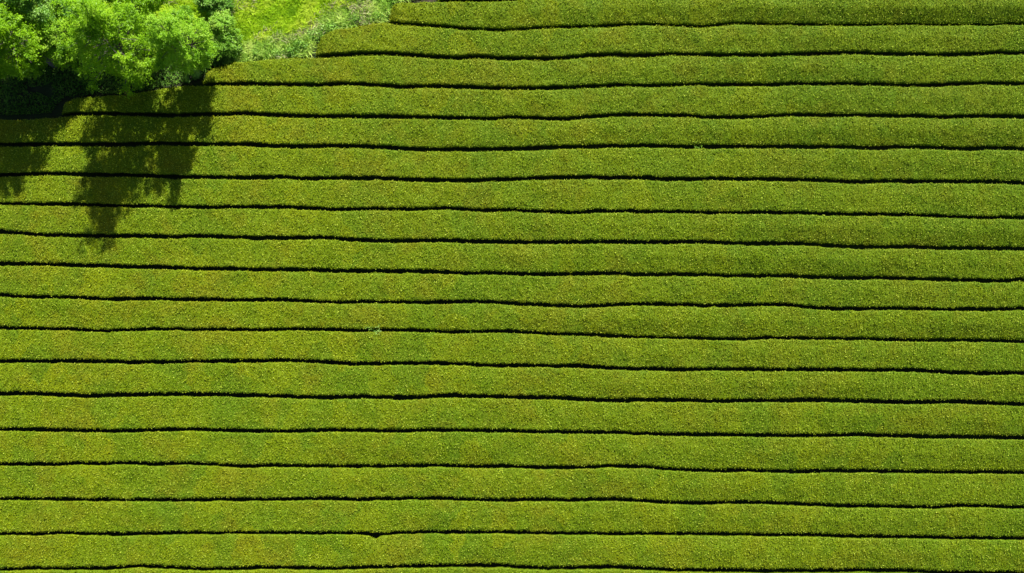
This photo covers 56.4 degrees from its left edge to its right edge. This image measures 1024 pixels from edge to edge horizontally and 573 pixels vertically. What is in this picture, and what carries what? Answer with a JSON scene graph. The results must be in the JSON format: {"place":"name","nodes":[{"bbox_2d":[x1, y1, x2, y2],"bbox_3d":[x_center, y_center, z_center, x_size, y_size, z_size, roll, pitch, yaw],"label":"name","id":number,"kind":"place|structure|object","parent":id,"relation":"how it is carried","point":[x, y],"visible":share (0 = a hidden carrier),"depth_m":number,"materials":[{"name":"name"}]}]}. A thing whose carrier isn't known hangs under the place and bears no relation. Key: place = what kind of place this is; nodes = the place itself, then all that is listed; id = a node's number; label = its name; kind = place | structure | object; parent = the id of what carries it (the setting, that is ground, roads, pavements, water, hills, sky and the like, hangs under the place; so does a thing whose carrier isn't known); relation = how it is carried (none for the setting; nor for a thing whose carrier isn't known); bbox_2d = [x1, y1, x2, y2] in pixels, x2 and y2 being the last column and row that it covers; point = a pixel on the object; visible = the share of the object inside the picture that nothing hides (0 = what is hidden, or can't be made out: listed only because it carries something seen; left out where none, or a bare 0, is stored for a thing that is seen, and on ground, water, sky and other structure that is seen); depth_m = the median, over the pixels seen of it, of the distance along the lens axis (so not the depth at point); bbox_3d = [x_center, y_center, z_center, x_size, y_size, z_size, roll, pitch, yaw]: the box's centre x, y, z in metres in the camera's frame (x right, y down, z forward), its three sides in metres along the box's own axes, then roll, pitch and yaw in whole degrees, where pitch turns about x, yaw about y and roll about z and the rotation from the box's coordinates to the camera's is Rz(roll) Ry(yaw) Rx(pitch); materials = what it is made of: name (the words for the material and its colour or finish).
{"place":"outdoors","nodes":[
{"label":"outdoors","id":0,"kind":"place"},
{"bbox_2d":[105,0,387,60],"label":"grass bank","id":1,"kind":"structure","parent":0,"point":[171,6],"depth_m":54.44,"materials":[{"name":"green plant"}]},
{"bbox_2d":[193,0,235,15],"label":"dark bush","id":2,"kind":"object","parent":1,"relation":"on","point":[209,7],"visible":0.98,"depth_m":53.19,"materials":[{"name":"green plant"}]},
{"bbox_2d":[250,49,262,60],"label":"weed tussock","id":3,"kind":"object","parent":1,"relation":"on","point":[253,53],"visible":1,"depth_m":54.21,"materials":[{"name":"green plant"}]},
{"bbox_2d":[270,48,283,58],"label":"weed tussock","id":4,"kind":"object","parent":1,"relation":"on","point":[278,52],"visible":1,"depth_m":54.22,"materials":[{"name":"green plant"}]},
{"bbox_2d":[283,46,299,58],"bbox_3d":[-12.613,-13.323,54.194,1.104,0.556,0.756,0,88,0],"label":"weed tussock","id":5,"kind":"object","parent":1,"relation":"on","point":[288,49],"visible":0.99,"depth_m":54.25,"materials":[{"name":"green plant"}]},
{"bbox_2d":[292,40,308,50],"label":"weed tussock","id":6,"kind":"object","parent":1,"relation":"on","point":[299,42],"visible":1,"depth_m":54.27,"materials":[{"name":"green plant"}]},
{"bbox_2d":[306,28,323,40],"bbox_3d":[-11.162,-14.352,54.237,1.219,0.541,0.824,0,88,0],"label":"weed tussock","id":7,"kind":"object","parent":1,"relation":"on","point":[315,32],"visible":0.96,"depth_m":54.30,"materials":[{"name":"green plant"}]},
{"bbox_2d":[219,0,411,66],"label":"verge grass","id":8,"kind":"structure","parent":1,"relation":"on","point":[341,20],"depth_m":54.30,"materials":[{"name":"green plant"}]},
{"bbox_2d":[318,21,336,33],"bbox_3d":[-10.414,-14.702,54.252,1.386,0.538,0.951,0,88,0],"label":"weed tussock","id":9,"kind":"object","parent":1,"relation":"on","point":[329,25],"visible":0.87,"depth_m":54.29,"materials":[{"name":"green plant"}]},
{"bbox_2d":[349,13,362,23],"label":"weed tussock","id":10,"kind":"object","parent":1,"relation":"on","point":[355,20],"visible":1,"depth_m":54.28,"materials":[{"name":"green plant"}]},
{"bbox_2d":[370,10,388,23],"bbox_3d":[-7.504,-15.379,54.296,1.592,0.532,1.029,0,88,0],"label":"weed tussock","id":11,"kind":"object","parent":1,"relation":"on","point":[379,16],"visible":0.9,"depth_m":54.29,"materials":[{"name":"green plant"}]},
{"bbox_2d":[0,0,1023,572],"bbox_3d":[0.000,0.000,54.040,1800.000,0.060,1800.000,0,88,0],"label":"ground","id":12,"kind":"structure","parent":0,"point":[50,92],"depth_m":54.04,"materials":[{"name":"soil"}]},
{"bbox_2d":[0,29,12,78],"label":"broadleaf tree","id":13,"kind":"object","parent":12,"relation":"on","point":[1,49],"visible":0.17,"depth_m":51.37,"materials":[{"name":"green plant"}]},
{"bbox_2d":[0,0,26,24],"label":"broadleaf tree","id":14,"kind":"object","parent":12,"relation":"on","point":[14,8],"visible":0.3,"depth_m":50.53,"materials":[{"name":"green plant"}]},
{"bbox_2d":[0,3,66,80],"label":"broadleaf tree","id":15,"kind":"object","parent":12,"relation":"on","point":[26,53],"visible":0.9,"depth_m":50.01,"materials":[{"name":"green plant"}]},
{"bbox_2d":[0,0,77,39],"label":"dark tree","id":16,"kind":"object","parent":12,"relation":"on","point":[38,9],"visible":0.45,"depth_m":49.98,"materials":[{"name":"green plant"}]},
{"bbox_2d":[31,5,91,73],"bbox_3d":[-24.229,-13.521,52.182,3.296,4.773,3.437,-40,88,-1],"label":"tree","id":17,"kind":"object","parent":12,"relation":"on","point":[50,40],"visible":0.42,"depth_m":50.92,"materials":[{"name":"green plant"}]},
{"bbox_2d":[43,0,170,98],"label":"broadleaf tree","id":18,"kind":"object","parent":12,"relation":"on","point":[97,24],"visible":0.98,"depth_m":48.21,"materials":[{"name":"green plant"}]},
{"bbox_2d":[0,18,214,115],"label":"undergrowth","id":19,"kind":"object","parent":12,"relation":"on","point":[65,74],"visible":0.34,"depth_m":54.28,"materials":[{"name":"green plant"}]},
{"bbox_2d":[101,0,168,29],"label":"broadleaf tree","id":20,"kind":"object","parent":12,"relation":"on","point":[152,6],"visible":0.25,"depth_m":51.78,"materials":[{"name":"green plant"}]},
{"bbox_2d":[143,4,218,75],"bbox_3d":[-17.413,-12.860,50.526,3.563,8.034,3.492,-24,88,-1],"label":"broadleaf tree","id":21,"kind":"object","parent":12,"relation":"on","point":[191,54],"visible":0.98,"depth_m":49.63,"materials":[{"name":"green plant"}]},
{"bbox_2d":[182,67,202,82],"bbox_3d":[-18.145,-12.185,53.905,1.254,1.244,1.313,-20,88,-1],"label":"shrub","id":22,"kind":"object","parent":12,"relation":"on","point":[196,74],"visible":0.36,"depth_m":53.90,"materials":[{"name":"green plant"}]},
{"bbox_2d":[207,56,224,67],"bbox_3d":[-16.769,-12.804,54.035,0.993,1.105,0.836,39,88,1],"label":"shrub","id":23,"kind":"object","parent":12,"relation":"on","point":[216,62],"visible":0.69,"depth_m":53.98,"materials":[{"name":"green plant"}]},
{"bbox_2d":[205,7,241,42],"bbox_3d":[-16.135,-14.582,53.460,2.124,2.322,2.195,0,88,0],"label":"shrub","id":24,"kind":"object","parent":12,"relation":"on","point":[220,19],"visible":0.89,"depth_m":53.05,"materials":[{"name":"green plant"}]},
{"bbox_2d":[209,27,244,60],"bbox_3d":[-16.094,-13.632,53.691,2.198,1.760,1.998,-45,88,-2],"label":"shrub","id":25,"kind":"object","parent":12,"relation":"on","point":[227,48],"visible":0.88,"depth_m":53.36,"materials":[{"name":"green plant"}]},
{"bbox_2d":[365,326,380,336],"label":"weed","id":26,"kind":"object","parent":12,"relation":"on","point":[374,329],"visible":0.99,"depth_m":53.22,"materials":[{"name":"green plant"}]},
{"bbox_2d":[0,565,931,572],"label":"tea hedge","id":27,"kind":"object","parent":12,"relation":"on","point":[415,569],"visible":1,"depth_m":52.70,"materials":[{"name":"green plant"}]},
{"bbox_2d":[0,532,1023,571],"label":"tea hedge","id":28,"kind":"object","parent":12,"relation":"on","point":[231,549],"visible":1,"depth_m":52.71,"materials":[{"name":"green plant"}]},
{"bbox_2d":[0,430,1023,470],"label":"tea hedge","id":29,"kind":"object","parent":12,"relation":"on","point":[587,449],"visible":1,"depth_m":52.93,"materials":[{"name":"green plant"}]},
{"bbox_2d":[0,464,1023,505],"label":"tea hedge","id":30,"kind":"object","parent":12,"relation":"on","point":[121,481],"visible":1,"depth_m":52.85,"materials":[{"name":"green plant"}]},
{"bbox_2d":[0,395,1023,435],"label":"tea hedge","id":31,"kind":"object","parent":12,"relation":"on","point":[186,412],"visible":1,"depth_m":53.00,"materials":[{"name":"green plant"}]},
{"bbox_2d":[0,498,1023,537],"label":"tea hedge","id":32,"kind":"object","parent":12,"relation":"on","point":[92,516],"visible":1,"depth_m":52.78,"materials":[{"name":"green plant"}]},
{"bbox_2d":[0,329,1023,371],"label":"tea hedge","id":33,"kind":"object","parent":12,"relation":"on","point":[489,348],"visible":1,"depth_m":53.14,"materials":[{"name":"green plant"}]},
{"bbox_2d":[0,361,1023,402],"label":"tea hedge","id":34,"kind":"object","parent":12,"relation":"on","point":[295,378],"visible":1,"depth_m":53.07,"materials":[{"name":"green plant"}]},
{"bbox_2d":[0,175,1023,216],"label":"tea hedge","id":35,"kind":"object","parent":12,"relation":"on","point":[958,199],"visible":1,"depth_m":53.47,"materials":[{"name":"green plant"}]},
{"bbox_2d":[0,145,1023,180],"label":"tea hedge","id":36,"kind":"object","parent":12,"relation":"on","point":[888,164],"visible":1,"depth_m":53.54,"materials":[{"name":"green plant"}]},
{"bbox_2d":[0,234,1023,279],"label":"tea hedge","id":37,"kind":"object","parent":12,"relation":"on","point":[632,258],"visible":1,"depth_m":53.35,"materials":[{"name":"green plant"}]},
{"bbox_2d":[0,205,1023,246],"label":"tea hedge","id":38,"kind":"object","parent":12,"relation":"on","point":[878,230],"visible":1,"depth_m":53.41,"materials":[{"name":"green plant"}]},
{"bbox_2d":[0,296,1023,339],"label":"tea hedge","id":39,"kind":"object","parent":12,"relation":"on","point":[740,322],"visible":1,"depth_m":53.22,"materials":[{"name":"green plant"}]},
{"bbox_2d":[0,265,1023,308],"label":"tea hedge","id":40,"kind":"object","parent":12,"relation":"on","point":[51,281],"visible":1,"depth_m":53.27,"materials":[{"name":"green plant"}]},
{"bbox_2d":[0,114,1023,148],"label":"tea hedge","id":41,"kind":"object","parent":12,"relation":"on","point":[786,130],"visible":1,"depth_m":53.61,"materials":[{"name":"green plant"}]},
{"bbox_2d":[62,84,1023,117],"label":"tea hedge","id":42,"kind":"object","parent":12,"relation":"on","point":[960,100],"visible":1,"depth_m":53.68,"materials":[{"name":"green plant"}]},
{"bbox_2d":[202,53,1023,87],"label":"tea hedge","id":43,"kind":"object","parent":12,"relation":"on","point":[590,71],"visible":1,"depth_m":53.74,"materials":[{"name":"green plant"}]},
{"bbox_2d":[316,22,1023,57],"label":"tea hedge","id":44,"kind":"object","parent":12,"relation":"on","point":[383,37],"visible":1,"depth_m":53.81,"materials":[{"name":"green plant"}]},
{"bbox_2d":[389,0,1023,29],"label":"tea hedge","id":45,"kind":"object","parent":12,"relation":"on","point":[514,14],"visible":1,"depth_m":53.91,"materials":[{"name":"green plant"}]}
]}

